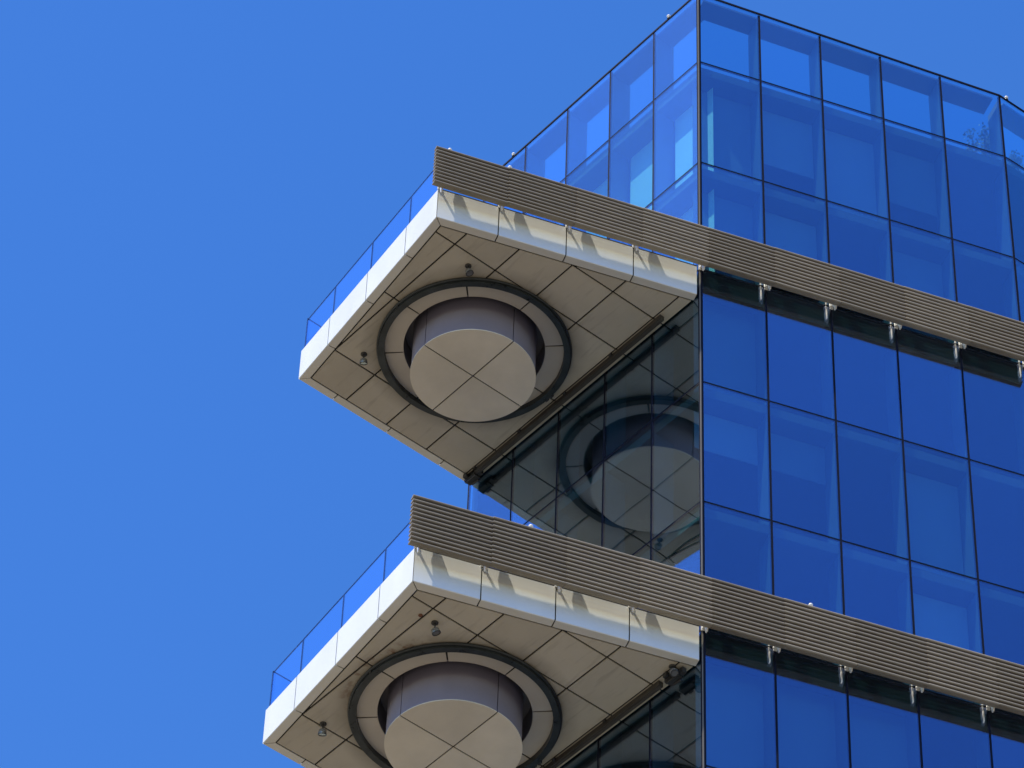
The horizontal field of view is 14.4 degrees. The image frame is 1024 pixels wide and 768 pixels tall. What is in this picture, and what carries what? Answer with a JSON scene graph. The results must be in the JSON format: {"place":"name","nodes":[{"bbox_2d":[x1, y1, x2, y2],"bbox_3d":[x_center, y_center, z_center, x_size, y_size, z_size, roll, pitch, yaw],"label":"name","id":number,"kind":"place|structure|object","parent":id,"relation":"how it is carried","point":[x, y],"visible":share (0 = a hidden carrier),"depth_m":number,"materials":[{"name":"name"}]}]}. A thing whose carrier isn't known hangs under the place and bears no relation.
{"place":"outdoors","nodes":[
{"label":"outdoors","id":0,"kind":"place"},
{"bbox_2d":[0,0,1023,767],"label":"sky","id":1,"kind":"structure","parent":0,"point":[184,184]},
{"bbox_2d":[263,0,1023,767],"bbox_3d":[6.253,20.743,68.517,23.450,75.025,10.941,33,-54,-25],"label":"glass tower","id":2,"kind":"structure","parent":0,"point":[709,384],"depth_m":84.50,"materials":[{"name":"glass"}]},
{"bbox_2d":[318,721,326,736],"bbox_3d":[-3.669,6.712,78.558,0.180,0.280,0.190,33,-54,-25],"label":"spotlight","id":3,"kind":"object","parent":2,"relation":"hanging from","point":[322,731],"visible":1,"depth_m":78.49,"materials":[{"name":"grey metal"}]},
{"bbox_2d":[359,352,367,364],"bbox_3d":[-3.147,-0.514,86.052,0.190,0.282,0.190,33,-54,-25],"label":"spotlight","id":4,"kind":"object","parent":2,"relation":"hanging from","point":[363,360],"visible":1,"depth_m":85.99,"materials":[{"name":"grey metal"}]},
{"bbox_2d":[431,620,440,635],"bbox_3d":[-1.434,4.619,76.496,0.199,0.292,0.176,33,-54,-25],"label":"spotlight","id":5,"kind":"object","parent":2,"relation":"hanging from","point":[435,631],"visible":1,"depth_m":76.44,"materials":[{"name":"grey metal"}]},
{"bbox_2d":[465,263,473,276],"bbox_3d":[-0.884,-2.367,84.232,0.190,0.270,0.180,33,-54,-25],"label":"spotlight","id":6,"kind":"object","parent":2,"relation":"hanging from","point":[469,272],"visible":1,"depth_m":84.17,"materials":[{"name":"grey metal"}]},
{"bbox_2d":[669,664,678,676],"bbox_3d":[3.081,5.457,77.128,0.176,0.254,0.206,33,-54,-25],"label":"spotlight","id":7,"kind":"object","parent":2,"relation":"hanging from","point":[673,671],"visible":1,"depth_m":77.07,"materials":[{"name":"grey metal"}]},
{"bbox_2d":[962,122,990,156],"bbox_3d":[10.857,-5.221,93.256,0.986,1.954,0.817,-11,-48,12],"label":"roof shrub","id":8,"kind":"object","parent":2,"relation":"on","point":[986,146],"visible":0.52,"depth_m":93.56,"materials":[{"name":"green plant"}]},
{"bbox_2d":[1006,150,1023,173],"bbox_3d":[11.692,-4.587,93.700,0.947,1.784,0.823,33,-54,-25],"label":"roof shrub","id":9,"kind":"object","parent":2,"relation":"on","point":[1015,159],"visible":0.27,"depth_m":93.91,"materials":[{"name":"plant"}]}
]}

